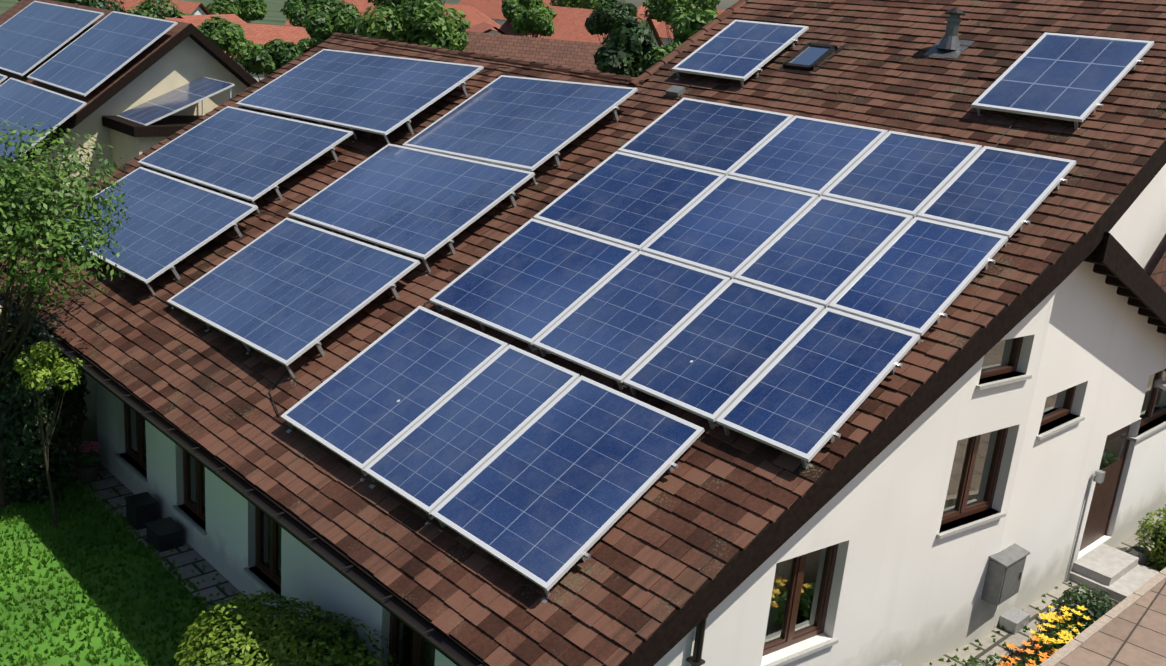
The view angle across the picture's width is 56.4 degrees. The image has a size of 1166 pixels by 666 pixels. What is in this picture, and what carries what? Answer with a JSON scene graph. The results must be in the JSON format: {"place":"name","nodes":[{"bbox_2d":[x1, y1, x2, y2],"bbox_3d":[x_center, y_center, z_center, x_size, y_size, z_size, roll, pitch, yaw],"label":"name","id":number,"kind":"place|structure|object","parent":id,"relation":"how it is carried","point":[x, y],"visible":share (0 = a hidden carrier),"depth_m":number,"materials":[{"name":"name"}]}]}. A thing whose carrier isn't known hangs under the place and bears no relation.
{"place":"outdoors","nodes":[
{"label":"outdoors","id":0,"kind":"place"},
{"bbox_2d":[0,456,238,665],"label":"lawn","id":1,"kind":"structure","parent":0,"point":[96,641],"depth_m":17.69,"materials":[{"name":"green plant"}]},
{"bbox_2d":[0,283,82,503],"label":"shrubs","id":2,"kind":"object","parent":1,"relation":"on","point":[25,461],"visible":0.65,"depth_m":19.83,"materials":[{"name":"green plant"}]},
{"bbox_2d":[2,271,89,454],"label":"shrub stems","id":3,"kind":"object","parent":1,"relation":"on","point":[80,391],"visible":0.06,"depth_m":22.34,"materials":[{"name":"green plant"}]},
{"bbox_2d":[13,341,82,527],"bbox_3d":[-9.325,1.844,19.187,1.171,3.514,1.092,-2,18,-21],"label":"tree","id":4,"kind":"object","parent":1,"relation":"on","point":[66,370],"visible":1,"depth_m":18.72,"materials":[{"name":"green plant"}]},
{"bbox_2d":[0,117,130,507],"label":"tree","id":5,"kind":"object","parent":1,"relation":"on","point":[28,210],"visible":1,"depth_m":18.43,"materials":[{"name":"green plant"}]},
{"bbox_2d":[174,589,398,665],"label":"bush stems","id":6,"kind":"object","parent":1,"relation":"on","point":[291,640],"visible":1,"depth_m":14.57,"materials":[{"name":"green plant"}]},
{"bbox_2d":[0,450,1086,665],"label":"grass tufts","id":7,"kind":"object","parent":1,"relation":"on","point":[59,651],"visible":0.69,"depth_m":17.85,"materials":[{"name":"plant"}]},
{"bbox_2d":[0,36,247,313],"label":"neighbour walls","id":8,"kind":"structure","parent":0,"point":[188,59],"depth_m":31.87,"materials":[{"name":"beige paint"}]},
{"bbox_2d":[0,0,189,161],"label":"neighbour roof","id":9,"kind":"structure","parent":8,"relation":"on","point":[109,82],"depth_m":32.40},
{"bbox_2d":[0,1,177,160],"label":"solar panel frames","id":10,"kind":"structure","parent":9,"relation":"on","point":[96,85],"depth_m":32.60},
{"bbox_2d":[0,2,173,160],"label":"solar panel cells","id":11,"kind":"object","parent":10,"relation":"in","point":[32,34],"visible":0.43,"depth_m":33.08,"materials":[{"name":"blue glass"}]},
{"bbox_2d":[13,23,257,172],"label":"neighbour barge boards","id":12,"kind":"object","parent":9,"relation":"attached to","point":[216,52],"visible":0.62,"depth_m":31.50,"materials":[{"name":"brown wood"}]},
{"bbox_2d":[102,115,201,136],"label":"neighbour porch fascia","id":13,"kind":"structure","parent":8,"relation":"attached to","point":[167,126],"depth_m":30.57,"materials":[{"name":"brown wood"}]},
{"bbox_2d":[116,77,234,125],"bbox_3d":[-11.833,-6.755,31.608,2.672,1.198,2.009,-11,23,-42],"label":"solar panel frame","id":14,"kind":"object","parent":13,"relation":"on","point":[190,104],"visible":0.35,"depth_m":31.02,"materials":[{"name":"silver metal"}]},
{"bbox_2d":[118,77,230,123],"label":"porch panel cells","id":15,"kind":"object","parent":14,"relation":"in","point":[170,101],"visible":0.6,"depth_m":31.56,"materials":[{"name":"blue glass"}]},
{"bbox_2d":[106,0,211,14],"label":"house roof","id":16,"kind":"structure","parent":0,"point":[185,7],"depth_m":105.27,"materials":[{"name":"red tile"}]},
{"bbox_2d":[54,437,271,639],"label":"garden path","id":17,"kind":"structure","parent":0,"point":[183,556],"depth_m":18.93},
{"bbox_2d":[74,460,100,482],"bbox_3d":[-9.785,2.731,21.489,0.487,0.340,0.500,-11,23,-42],"label":"flower pot","id":18,"kind":"object","parent":17,"relation":"on","point":[88,473],"visible":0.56,"depth_m":21.34,"materials":[{"name":"brown"}]},
{"bbox_2d":[71,441,100,466],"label":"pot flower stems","id":19,"kind":"object","parent":18,"relation":"in","point":[87,456],"visible":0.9,"depth_m":21.31,"materials":[{"name":"green plant"}]},
{"bbox_2d":[124,492,183,551],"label":"storage boxes","id":20,"kind":"object","parent":17,"relation":"on","point":[164,534],"visible":1,"depth_m":19.51,"materials":[{"name":"black plastic"}]},
{"bbox_2d":[190,6,205,14],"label":"house walls","id":21,"kind":"structure","parent":0,"point":[198,10],"depth_m":105.64,"materials":[{"name":"white paint"}]},
{"bbox_2d":[176,14,245,22],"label":"house roof","id":22,"kind":"structure","parent":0,"point":[232,17],"depth_m":85.24,"materials":[{"name":"red tile"}]},
{"bbox_2d":[0,0,456,454],"bbox_3d":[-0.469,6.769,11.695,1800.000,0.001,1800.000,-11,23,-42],"label":"ground","id":23,"kind":"structure","parent":0,"point":[274,15],"depth_m":27.10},
{"bbox_2d":[18,0,124,11],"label":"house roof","id":24,"kind":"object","parent":23,"relation":"on","point":[89,2],"visible":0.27,"depth_m":95.72,"materials":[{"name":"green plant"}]},
{"bbox_2d":[89,1,120,11],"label":"tree trunk limbs","id":25,"kind":"object","parent":23,"relation":"on","point":[101,5],"visible":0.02,"depth_m":79.14,"materials":[{"name":"green plant"}]},
{"bbox_2d":[122,0,189,18],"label":"tree","id":26,"kind":"object","parent":23,"relation":"on","point":[145,8],"visible":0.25,"depth_m":88.75,"materials":[{"name":"green plant"}]},
{"bbox_2d":[195,16,254,63],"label":"tree","id":27,"kind":"object","parent":23,"relation":"on","point":[226,35],"visible":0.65,"depth_m":63.58,"materials":[{"name":"green plant"}]},
{"bbox_2d":[206,0,266,22],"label":"tree","id":28,"kind":"object","parent":23,"relation":"on","point":[247,11],"visible":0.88,"depth_m":108.40,"materials":[{"name":"green plant"}]},
{"bbox_2d":[232,58,267,81],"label":"house walls","id":29,"kind":"structure","parent":23,"relation":"on","point":[261,76],"depth_m":69.05,"materials":[{"name":"white paint"}]},
{"bbox_2d":[242,38,302,79],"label":"tree","id":30,"kind":"object","parent":23,"relation":"on","point":[269,58],"visible":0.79,"depth_m":48.12,"materials":[{"name":"green plant"}]},
{"bbox_2d":[296,37,316,50],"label":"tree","id":31,"kind":"object","parent":23,"relation":"on","point":[304,43],"visible":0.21,"depth_m":65.17,"materials":[{"name":"green plant"}]},
{"bbox_2d":[280,0,346,26],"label":"tree","id":32,"kind":"object","parent":23,"relation":"on","point":[296,11],"visible":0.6,"depth_m":101.10,"materials":[{"name":"green plant"}]},
{"bbox_2d":[301,3,382,43],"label":"tree trunk limbs","id":33,"kind":"object","parent":23,"relation":"on","point":[321,27],"visible":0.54,"depth_m":55.55,"materials":[{"name":"green plant"}]},
{"bbox_2d":[367,0,444,14],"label":"tree trunk limbs","id":34,"kind":"object","parent":23,"relation":"on","point":[393,3],"visible":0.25,"depth_m":111.43,"materials":[{"name":"green plant"}]},
{"bbox_2d":[355,0,470,50],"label":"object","id":35,"kind":"object","parent":23,"relation":"on","point":[412,22],"visible":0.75,"depth_m":42.88,"materials":[{"name":"green plant"}]},
{"bbox_2d":[501,0,556,20],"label":"tree","id":36,"kind":"object","parent":23,"relation":"on","point":[512,9],"visible":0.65,"depth_m":103.82,"materials":[{"name":"green plant"}]},
{"bbox_2d":[511,5,554,37],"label":"tree","id":37,"kind":"object","parent":23,"relation":"on","point":[534,20],"visible":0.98,"depth_m":95.30,"materials":[{"name":"green plant"}]},
{"bbox_2d":[550,0,610,9],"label":"tree trunk limbs","id":38,"kind":"object","parent":23,"relation":"on","point":[588,4],"visible":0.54,"depth_m":117.06,"materials":[{"name":"green plant"}]},
{"bbox_2d":[584,0,638,42],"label":"tree","id":39,"kind":"object","parent":23,"relation":"on","point":[601,19],"visible":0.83,"depth_m":90.41,"materials":[{"name":"green plant"}]},
{"bbox_2d":[593,16,656,76],"bbox_3d":[1.104,-5.947,37.449,3.132,9.627,3.385,-11,23,-42],"label":"tree","id":40,"kind":"object","parent":23,"relation":"on","point":[627,46],"visible":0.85,"depth_m":35.53,"materials":[{"name":"green plant"}]},
{"bbox_2d":[95,164,1165,665],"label":"house walls","id":41,"kind":"structure","parent":23,"relation":"on","point":[907,586],"depth_m":15.47,"materials":[{"name":"white paint"}]},
{"bbox_2d":[2,293,461,643],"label":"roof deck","id":42,"kind":"structure","parent":41,"relation":"on","point":[296,516],"depth_m":14.55,"materials":[{"name":"brown wood"}]},
{"bbox_2d":[331,0,748,85],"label":"roof ridge caps","id":43,"kind":"object","parent":42,"relation":"on","point":[679,49],"visible":0.75,"depth_m":22.64,"materials":[{"name":"tile"}]},
{"bbox_2d":[0,0,1165,665],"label":"roof tiles","id":44,"kind":"object","parent":42,"relation":"on","point":[662,548],"visible":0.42,"depth_m":16.44,"materials":[{"name":"brown tile"}]},
{"bbox_2d":[47,20,1153,590],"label":"solar panel frames","id":45,"kind":"structure","parent":44,"relation":"on","point":[813,318],"depth_m":15.55,"materials":[{"name":"silver metal"}]},
{"bbox_2d":[287,309,695,581],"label":"solar panel cells","id":46,"kind":"object","parent":45,"relation":"on","point":[548,494],"visible":1,"depth_m":13.91,"materials":[{"name":"blue glass"}]},
{"bbox_2d":[435,100,1068,453],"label":"solar panel cells","id":47,"kind":"object","parent":45,"relation":"on","point":[531,279],"visible":1,"depth_m":15.31,"materials":[{"name":"blue glass"}]},
{"bbox_2d":[677,22,1147,116],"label":"solar panel cells","id":48,"kind":"object","parent":45,"relation":"on","point":[1070,76],"visible":1,"depth_m":16.94,"materials":[{"name":"blue glass"}]},
{"bbox_2d":[94,39,1143,602],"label":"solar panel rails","id":49,"kind":"object","parent":44,"relation":"on","point":[620,385],"visible":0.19,"depth_m":16.93,"materials":[{"name":"silver metal"}]},
{"bbox_2d":[666,85,685,96],"bbox_3d":[1.742,-4.534,20.407,0.241,0.197,0.300,-11,23,-42],"label":"solar junction box","id":50,"kind":"object","parent":44,"relation":"on","point":[675,91],"visible":1,"depth_m":20.35,"materials":[{"name":"grey plastic"}]},
{"bbox_2d":[775,42,845,74],"bbox_3d":[4.166,-5.030,19.938,0.923,0.539,0.820,-11,23,-42],"label":"roof window frame","id":51,"kind":"object","parent":44,"relation":"on","point":[827,55],"visible":0.69,"depth_m":19.80,"materials":[{"name":"black metal"}]},
{"bbox_2d":[790,46,829,64],"bbox_3d":[4.152,-5.068,19.908,0.589,0.340,0.480,-11,23,-42],"label":"skylight","id":52,"kind":"object","parent":51,"relation":"in","point":[809,55],"visible":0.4,"depth_m":19.92},
{"bbox_2d":[923,14,974,58],"bbox_3d":[6.302,-5.096,18.643,0.543,0.748,0.620,-11,23,-42],"label":"flue pipe","id":53,"kind":"object","parent":44,"relation":"on","point":[949,43],"visible":0.88,"depth_m":18.57,"materials":[{"name":"metal"}]},
{"bbox_2d":[945,7,964,15],"bbox_3d":[6.352,-5.487,18.553,0.331,0.120,0.340,-11,23,-42],"label":"vent cap","id":54,"kind":"object","parent":53,"relation":"on","point":[955,11],"visible":0.98,"depth_m":18.46,"materials":[{"name":"grey metal"}]},
{"bbox_2d":[0,46,1165,665],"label":"roof fascia","id":55,"kind":"structure","parent":42,"relation":"attached to","point":[702,602],"depth_m":12.72,"materials":[{"name":"brown wood"}]},
{"bbox_2d":[0,295,483,665],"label":"eave gutter","id":56,"kind":"object","parent":55,"relation":"attached to","point":[422,628],"visible":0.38,"depth_m":14.23,"materials":[{"name":"brown metal"}]},
{"bbox_2d":[115,371,1165,665],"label":"window sills","id":57,"kind":"structure","parent":41,"relation":"attached to","point":[827,641],"depth_m":15.51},
{"bbox_2d":[124,336,1165,665],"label":"window frames","id":58,"kind":"structure","parent":41,"relation":"in","point":[786,640],"depth_m":15.13,"materials":[{"name":"brown wood"}]},
{"bbox_2d":[129,338,1165,665],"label":"window panes","id":59,"kind":"structure","parent":58,"relation":"in","point":[999,354],"depth_m":14.90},
{"bbox_2d":[686,614,708,665],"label":"downspout","id":60,"kind":"object","parent":41,"relation":"attached to","point":[695,659],"visible":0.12,"depth_m":12.13,"materials":[{"name":"brown metal"}]},
{"bbox_2d":[981,543,1029,605],"bbox_3d":[6.178,3.534,15.918,0.740,0.710,0.280,-11,23,-42],"label":"meter cabinet","id":61,"kind":"object","parent":41,"relation":"attached to","point":[1004,573],"visible":0.94,"depth_m":15.75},
{"bbox_2d":[1066,469,1105,581],"bbox_3d":[8.265,3.215,17.917,0.188,2.040,0.148,-11,23,-42],"label":"door lamp conduit","id":62,"kind":"object","parent":41,"relation":"attached to","point":[1098,475],"depth_m":17.75,"materials":[{"name":"metal"}]},
{"bbox_2d":[1079,424,1130,550],"bbox_3d":[8.868,2.638,18.617,1.350,2.200,0.050,-11,23,-42],"label":"door","id":63,"kind":"structure","parent":41,"relation":"in","point":[1099,511],"depth_m":18.78,"materials":[{"name":"brown wood"}]},
{"bbox_2d":[1084,232,1165,339],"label":"roof eave","id":64,"kind":"object","parent":41,"relation":"attached to","point":[1112,259],"visible":0.94,"depth_m":15.52,"materials":[{"name":"brown wood"}]},
{"bbox_2d":[1150,251,1165,291],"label":"roof","id":65,"kind":"structure","parent":64,"relation":"attached to","point":[1158,275],"depth_m":16.43,"materials":[{"name":"brown tile"}]},
{"bbox_2d":[1154,378,1165,390],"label":"wall lamp","id":66,"kind":"object","parent":41,"relation":"attached to","point":[1160,383],"visible":1,"depth_m":18.61,"materials":[{"name":"metal"}]},
{"bbox_2d":[643,19,658,46],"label":"house walls","id":67,"kind":"structure","parent":23,"relation":"on","point":[657,45],"depth_m":108.24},
{"bbox_2d":[640,42,680,72],"bbox_3d":[2.477,-4.954,35.703,2.101,8.981,2.313,-11,23,-42],"label":"tree","id":68,"kind":"object","parent":23,"relation":"on","point":[652,58],"visible":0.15,"depth_m":34.35,"materials":[{"name":"green plant"}]},
{"bbox_2d":[642,0,720,43],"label":"tree trunk limbs","id":69,"kind":"object","parent":23,"relation":"on","point":[667,11],"visible":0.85,"depth_m":102.79,"materials":[{"name":"green plant"}]},
{"bbox_2d":[670,10,718,43],"bbox_3d":[4.345,-7.071,41.376,2.876,10.058,2.989,-11,23,-42],"label":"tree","id":70,"kind":"object","parent":23,"relation":"on","point":[685,28],"visible":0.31,"depth_m":39.92,"materials":[{"name":"green plant"}]},
{"bbox_2d":[165,17,310,57],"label":"house roof","id":71,"kind":"structure","parent":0,"point":[263,34],"depth_m":71.33,"materials":[{"name":"red tile"}]},
{"bbox_2d":[302,42,321,53],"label":"house roof","id":72,"kind":"structure","parent":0,"point":[307,49],"depth_m":63.27,"materials":[{"name":"brown tile"}]},
{"bbox_2d":[285,0,388,26],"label":"house roof","id":73,"kind":"structure","parent":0,"point":[361,5],"depth_m":125.46,"materials":[{"name":"red tile"}]},
{"bbox_2d":[59,50,631,360],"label":"solar panel cells","id":74,"kind":"object","parent":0,"point":[286,290],"visible":0.9,"depth_m":21.04,"materials":[{"name":"blue glass"}]},
{"bbox_2d":[443,4,500,30],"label":"house roof","id":75,"kind":"structure","parent":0,"point":[475,16],"depth_m":117.85,"materials":[{"name":"red tile"}]},
{"bbox_2d":[465,22,506,34],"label":"house roof","id":76,"kind":"structure","parent":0,"point":[482,27],"depth_m":80.54,"materials":[{"name":"red tile"}]},
{"bbox_2d":[482,29,499,33],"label":"house walls","id":77,"kind":"structure","parent":0,"point":[491,31],"depth_m":75.42,"materials":[{"name":"white paint"}]},
{"bbox_2d":[490,18,505,25],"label":"house walls","id":78,"kind":"structure","parent":0,"point":[500,22],"depth_m":138.65,"materials":[{"name":"white paint"}]},
{"bbox_2d":[456,0,555,19],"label":"house roof","id":79,"kind":"structure","parent":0,"point":[491,9],"depth_m":141.59,"materials":[{"name":"red tile"}]},
{"bbox_2d":[463,31,604,70],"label":"house roof","id":80,"kind":"structure","parent":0,"point":[573,54],"depth_m":47.66,"materials":[{"name":"red tile"}]},
{"bbox_2d":[497,5,663,46],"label":"house roof","id":81,"kind":"structure","parent":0,"point":[568,23],"depth_m":105.48,"materials":[{"name":"red tile"}]},
{"bbox_2d":[442,0,738,9],"label":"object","id":82,"kind":"structure","parent":0,"point":[724,4],"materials":[{"name":"red tile"}]},
{"bbox_2d":[255,67,1022,415],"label":"solar cables","id":83,"kind":"object","parent":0,"point":[429,301],"visible":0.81,"depth_m":16.98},
{"bbox_2d":[637,5,659,27],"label":"house roof","id":84,"kind":"structure","parent":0,"point":[640,9],"depth_m":126.66,"materials":[{"name":"red tile"}]},
{"bbox_2d":[660,37,673,46],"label":"house walls","id":85,"kind":"structure","parent":0,"point":[665,40],"depth_m":117.56,"materials":[{"name":"white paint"}]},
{"bbox_2d":[656,9,724,37],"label":"house roof","id":86,"kind":"structure","parent":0,"point":[661,27],"depth_m":118.46,"materials":[{"name":"red tile"}]},
{"bbox_2d":[997,595,1116,665],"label":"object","id":87,"kind":"structure","parent":0,"point":[1016,653],"depth_m":16.00,"materials":[{"name":"plant"}]},
{"bbox_2d":[965,655,1003,665],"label":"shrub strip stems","id":88,"kind":"object","parent":87,"relation":"on","point":[991,658],"visible":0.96,"depth_m":14.60,"materials":[{"name":"green plant"}]},
{"bbox_2d":[996,635,1054,665],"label":"flowers","id":89,"kind":"object","parent":87,"relation":"on","point":[1028,662],"visible":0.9,"depth_m":14.88,"materials":[{"name":"orange plant"}]},
{"bbox_2d":[920,512,1165,665],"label":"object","id":90,"kind":"structure","parent":87,"relation":"on","point":[989,646],"depth_m":16.43,"materials":[{"name":"beige stone"}]},
{"bbox_2d":[881,607,1029,665],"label":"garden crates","id":91,"kind":"object","parent":90,"relation":"on","point":[1013,620],"visible":0.85,"depth_m":16.51,"materials":[{"name":"concrete"}]},
{"bbox_2d":[1132,546,1149,565],"bbox_3d":[9.741,3.913,19.029,0.300,0.260,0.300,-11,23,-42],"label":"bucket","id":92,"kind":"object","parent":90,"relation":"on","point":[1136,552],"visible":0.54,"depth_m":18.95,"materials":[{"name":"metal"}]},
{"bbox_2d":[1028,605,1094,663],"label":"flowers","id":93,"kind":"object","parent":87,"relation":"on","point":[1055,642],"visible":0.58,"depth_m":15.51,"materials":[{"name":"yellow plant"}]},
{"bbox_2d":[1052,582,1114,632],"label":"shrubs","id":94,"kind":"object","parent":87,"relation":"on","point":[1096,608],"visible":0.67,"depth_m":16.42,"materials":[{"name":"green plant"}]},
{"bbox_2d":[1039,567,1165,665],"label":"terrace kerb","id":95,"kind":"structure","parent":87,"relation":"on","point":[1080,639],"depth_m":14.63,"materials":[{"name":"concrete"}]},
{"bbox_2d":[1056,579,1165,665],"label":"terrace paving","id":96,"kind":"structure","parent":87,"relation":"on","point":[1134,634],"depth_m":14.27,"materials":[{"name":"beige tile"}]},
{"bbox_2d":[1069,543,1158,601],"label":"entrance steps","id":97,"kind":"structure","parent":87,"relation":"on","point":[1118,575],"depth_m":18.21,"materials":[{"name":"concrete"}]},
{"bbox_2d":[1135,507,1165,570],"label":"leaves","id":98,"kind":"object","parent":87,"relation":"on","point":[1158,550],"visible":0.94,"depth_m":18.86,"materials":[{"name":"green plant"}]}
]}

